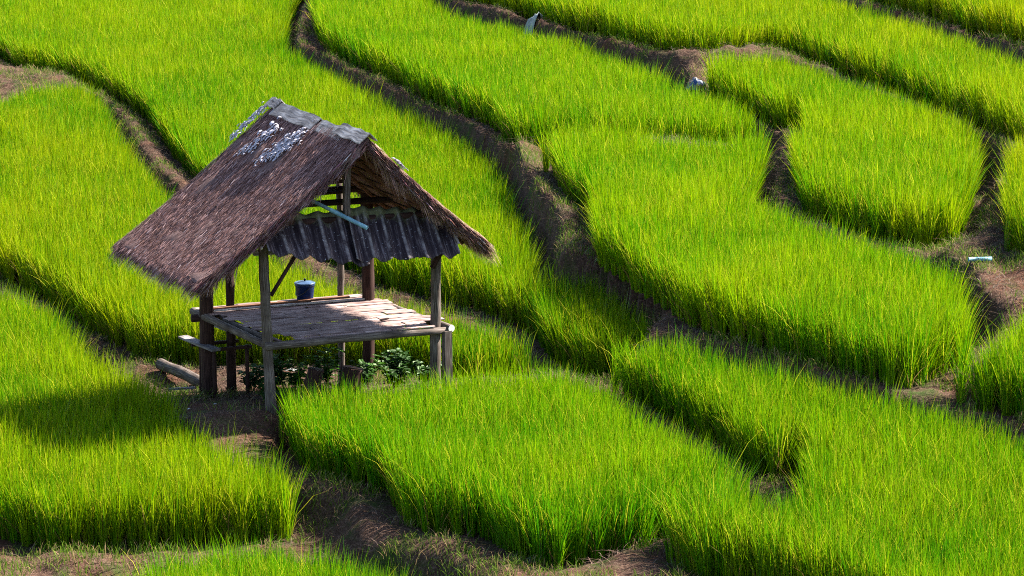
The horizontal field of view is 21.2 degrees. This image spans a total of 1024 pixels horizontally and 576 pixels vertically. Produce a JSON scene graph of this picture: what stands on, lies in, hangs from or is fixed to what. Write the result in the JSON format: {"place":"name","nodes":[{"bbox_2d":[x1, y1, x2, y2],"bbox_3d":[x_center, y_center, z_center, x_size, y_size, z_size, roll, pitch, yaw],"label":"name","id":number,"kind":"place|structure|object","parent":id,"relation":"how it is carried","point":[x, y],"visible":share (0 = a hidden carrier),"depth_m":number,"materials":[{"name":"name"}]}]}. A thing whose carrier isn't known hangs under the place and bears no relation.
{"place":"outdoors","nodes":[
{"label":"outdoors","id":0,"kind":"place"},
{"bbox_2d":[0,0,1023,575],"bbox_3d":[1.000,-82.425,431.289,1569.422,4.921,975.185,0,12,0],"label":"ground","id":1,"kind":"structure","parent":0,"point":[256,422],"depth_m":41.33,"materials":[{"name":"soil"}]},
{"bbox_2d":[0,280,313,550],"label":"rice","id":2,"kind":"object","parent":1,"relation":"on","point":[96,455],"visible":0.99,"depth_m":37.53,"materials":[{"name":"green plant"}]},
{"bbox_2d":[155,358,198,387],"bbox_3d":[-5.221,1.363,43.294,0.216,0.241,1.730,-7,14,-29],"label":"log","id":3,"kind":"object","parent":1,"relation":"on","point":[181,372],"visible":0.84,"depth_m":43.27,"materials":[{"name":"beige wood"}]},
{"bbox_2d":[169,386,194,389],"bbox_3d":[-5.072,1.543,41.962,0.412,0.040,0.062,-2,12,-8],"label":"stick","id":4,"kind":"object","parent":1,"relation":"on","point":[184,388],"visible":0.63,"depth_m":41.95,"materials":[{"name":"grey wood"}]},
{"bbox_2d":[178,325,251,397],"bbox_3d":[-4.524,1.219,41.960,0.764,1.108,1.123,-8,14,-33],"label":"bench","id":5,"kind":"object","parent":1,"relation":"on","point":[193,341],"visible":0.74,"depth_m":41.70,"materials":[{"name":"grey wood"}]},
{"bbox_2d":[236,363,263,390],"bbox_3d":[-3.984,1.397,42.230,0.496,0.490,0.536,-9,15,-38],"label":"weed plant","id":6,"kind":"object","parent":1,"relation":"on","point":[256,377],"visible":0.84,"depth_m":42.15,"materials":[{"name":"green plant"}]},
{"bbox_2d":[254,373,281,396],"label":"weed plant","id":7,"kind":"object","parent":1,"relation":"on","point":[261,386],"visible":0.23,"depth_m":41.27,"materials":[{"name":"green plant"}]},
{"bbox_2d":[0,70,542,381],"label":"rice","id":8,"kind":"object","parent":1,"relation":"on","point":[80,195],"visible":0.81,"depth_m":49.53,"materials":[{"name":"green plant"}]},
{"bbox_2d":[260,388,289,404],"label":"weed plant","id":9,"kind":"object","parent":1,"relation":"on","point":[278,395],"visible":0.4,"depth_m":40.41,"materials":[{"name":"green plant"}]},
{"bbox_2d":[273,353,287,387],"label":"weed plant","id":10,"kind":"object","parent":1,"relation":"on","point":[278,366],"visible":0.69,"depth_m":42.17,"materials":[{"name":"green plant"}]},
{"bbox_2d":[121,525,452,575],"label":"rice","id":11,"kind":"object","parent":1,"relation":"on","point":[250,565],"visible":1,"depth_m":34.90,"materials":[{"name":"green plant"}]},
{"bbox_2d":[280,355,312,391],"bbox_3d":[-3.263,1.322,41.677,0.567,0.634,0.350,10,16,40],"label":"weed plant","id":12,"kind":"object","parent":1,"relation":"on","point":[296,375],"visible":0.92,"depth_m":41.66,"materials":[{"name":"green plant"}]},
{"bbox_2d":[108,97,500,414],"bbox_3d":[-3.144,-0.287,40.777,5.382,4.844,3.145,-5,13,-22],"label":"field hut","id":13,"kind":"object","parent":1,"relation":"on","point":[269,175],"visible":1,"depth_m":40.07,"materials":[{"name":"brown wood"}]},
{"bbox_2d":[213,295,349,309],"bbox_3d":[-3.585,0.228,42.069,2.264,0.050,0.077,-5,13,-21],"label":"loose board","id":14,"kind":"object","parent":13,"relation":"on","point":[289,301],"visible":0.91,"depth_m":42.09,"materials":[{"name":"brown wood"}]},
{"bbox_2d":[213,298,364,311],"bbox_3d":[-3.363,0.251,42.019,2.546,0.022,0.071,-5,13,-21],"label":"loose board","id":15,"kind":"object","parent":13,"relation":"on","point":[280,305],"visible":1,"depth_m":41.99,"materials":[{"name":"brown wood"}]},
{"bbox_2d":[294,278,314,299],"bbox_3d":[-3.211,0.023,42.320,0.328,0.348,0.329,0,12,0],"label":"bucket","id":16,"kind":"object","parent":13,"relation":"on","point":[304,287],"visible":1,"depth_m":42.21,"materials":[{"name":"blue plastic"}]},
{"bbox_2d":[311,200,367,229],"bbox_3d":[-2.633,-1.131,39.672,1.244,0.475,0.062,6,14,28],"label":"water pipe","id":17,"kind":"object","parent":13,"relation":"attached to","point":[346,217],"visible":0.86,"depth_m":39.57,"materials":[{"name":"blue plastic"}]},
{"bbox_2d":[302,367,323,398],"bbox_3d":[-2.982,1.467,40.921,0.351,0.572,0.305,0,12,0],"label":"stump","id":18,"kind":"object","parent":1,"relation":"on","point":[314,376],"visible":0.64,"depth_m":40.82,"materials":[{"name":"brown wood"}]},
{"bbox_2d":[310,347,345,386],"bbox_3d":[-2.819,1.243,42.053,0.502,0.677,0.462,5,13,22],"label":"weed plant","id":19,"kind":"object","parent":1,"relation":"on","point":[326,374],"visible":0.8,"depth_m":42.00,"materials":[{"name":"green plant"}]},
{"bbox_2d":[0,0,660,378],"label":"rice","id":20,"kind":"object","parent":1,"relation":"on","point":[196,80],"visible":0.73,"depth_m":61.94,"materials":[{"name":"green plant"}]},
{"bbox_2d":[337,365,363,391],"bbox_3d":[-2.450,1.434,41.223,0.424,0.531,0.380,0,12,0],"label":"stump","id":21,"kind":"object","parent":1,"relation":"on","point":[356,371],"visible":0.64,"depth_m":41.09,"materials":[{"name":"brown wood"}]},
{"bbox_2d":[337,360,371,385],"bbox_3d":[-2.405,1.345,41.565,0.515,0.495,0.470,-3,12,-15],"label":"weed plant","id":22,"kind":"object","parent":1,"relation":"on","point":[365,370],"visible":0.46,"depth_m":41.56,"materials":[{"name":"green plant"}]},
{"bbox_2d":[358,354,384,384],"bbox_3d":[-2.191,1.303,42.017,0.391,0.485,0.556,4,13,20],"label":"weed plant","id":23,"kind":"object","parent":1,"relation":"on","point":[372,369],"visible":0.66,"depth_m":41.97,"materials":[{"name":"green plant"}]},
{"bbox_2d":[378,365,410,387],"bbox_3d":[-1.776,1.361,41.349,0.507,0.384,0.373,-7,14,-31],"label":"weed plant","id":24,"kind":"object","parent":1,"relation":"on","point":[393,374],"visible":0.87,"depth_m":41.33,"materials":[{"name":"green plant"}]},
{"bbox_2d":[379,348,412,371],"bbox_3d":[-1.806,1.200,42.387,0.536,0.540,0.487,0,12,0],"label":"weed plant","id":25,"kind":"object","parent":1,"relation":"on","point":[394,365],"visible":0.76,"depth_m":42.31,"materials":[{"name":"green plant"}]},
{"bbox_2d":[411,360,441,383],"bbox_3d":[-1.262,1.314,41.740,0.584,0.417,0.444,0,12,0],"label":"weed plant","id":26,"kind":"object","parent":1,"relation":"on","point":[419,368],"visible":0.54,"depth_m":41.72,"materials":[{"name":"green plant"}]},
{"bbox_2d":[0,0,1023,575],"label":"dry straw","id":27,"kind":"object","parent":1,"relation":"on","point":[462,316],"visible":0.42,"depth_m":45.82,"materials":[{"name":"beige plant"}]},
{"bbox_2d":[272,330,773,568],"bbox_3d":[-0.004,2.123,37.390,5.284,1.623,7.402,-6,13,-24],"label":"rice","id":28,"kind":"object","parent":1,"relation":"on","point":[559,470],"visible":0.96,"depth_m":36.68,"materials":[{"name":"green plant"}]},
{"bbox_2d":[523,12,542,35],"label":"plastic sheet","id":29,"kind":"object","parent":1,"relation":"on","point":[530,22],"visible":0.39,"depth_m":68.92,"materials":[{"name":"plastic"}]},
{"bbox_2d":[302,0,772,147],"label":"rice","id":30,"kind":"object","parent":1,"relation":"on","point":[512,83],"visible":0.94,"depth_m":61.60,"materials":[{"name":"green plant"}]},
{"bbox_2d":[686,77,705,90],"bbox_3d":[4.046,-4.509,60.253,0.461,0.303,0.371,-5,13,-21],"label":"plastic bag","id":31,"kind":"object","parent":1,"relation":"on","point":[694,81],"visible":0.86,"depth_m":60.14,"materials":[{"name":"white plastic"}]},
{"bbox_2d":[464,0,1023,142],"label":"rice","id":32,"kind":"object","parent":1,"relation":"on","point":[988,90],"visible":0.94,"depth_m":61.87,"materials":[{"name":"green plant"}]},
{"bbox_2d":[534,113,990,388],"bbox_3d":[3.680,-1.119,46.060,5.375,1.844,17.135,-2,12,-10],"label":"rice","id":33,"kind":"object","parent":1,"relation":"on","point":[692,235],"visible":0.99,"depth_m":42.93,"materials":[{"name":"green plant"}]},
{"bbox_2d":[598,316,1023,575],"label":"rice","id":34,"kind":"object","parent":1,"relation":"on","point":[893,490],"visible":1,"depth_m":34.72,"materials":[{"name":"green plant"}]},
{"bbox_2d":[698,40,994,248],"bbox_3d":[6.687,-3.143,52.859,4.642,1.706,17.084,-1,12,-4],"label":"rice","id":35,"kind":"object","parent":1,"relation":"on","point":[872,160],"visible":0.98,"depth_m":49.71,"materials":[{"name":"green plant"}]},
{"bbox_2d":[870,0,1023,44],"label":"rice","id":36,"kind":"object","parent":1,"relation":"on","point":[992,17],"visible":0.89,"depth_m":61.41,"materials":[{"name":"green plant"}]},
{"bbox_2d":[968,257,991,261],"bbox_3d":[7.247,-0.445,42.282,0.368,0.072,0.072,-2,12,-8],"label":"water pipe","id":37,"kind":"object","parent":1,"relation":"on","point":[973,259],"visible":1,"depth_m":42.25,"materials":[{"name":"plastic"}]},
{"bbox_2d":[939,295,1023,418],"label":"rice","id":38,"kind":"object","parent":1,"relation":"on","point":[999,377],"visible":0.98,"depth_m":37.78,"materials":[{"name":"green plant"}]},
{"bbox_2d":[985,120,1023,253],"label":"rice","id":39,"kind":"object","parent":1,"relation":"on","point":[1012,193],"visible":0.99,"depth_m":44.14,"materials":[{"name":"green plant"}]}
]}

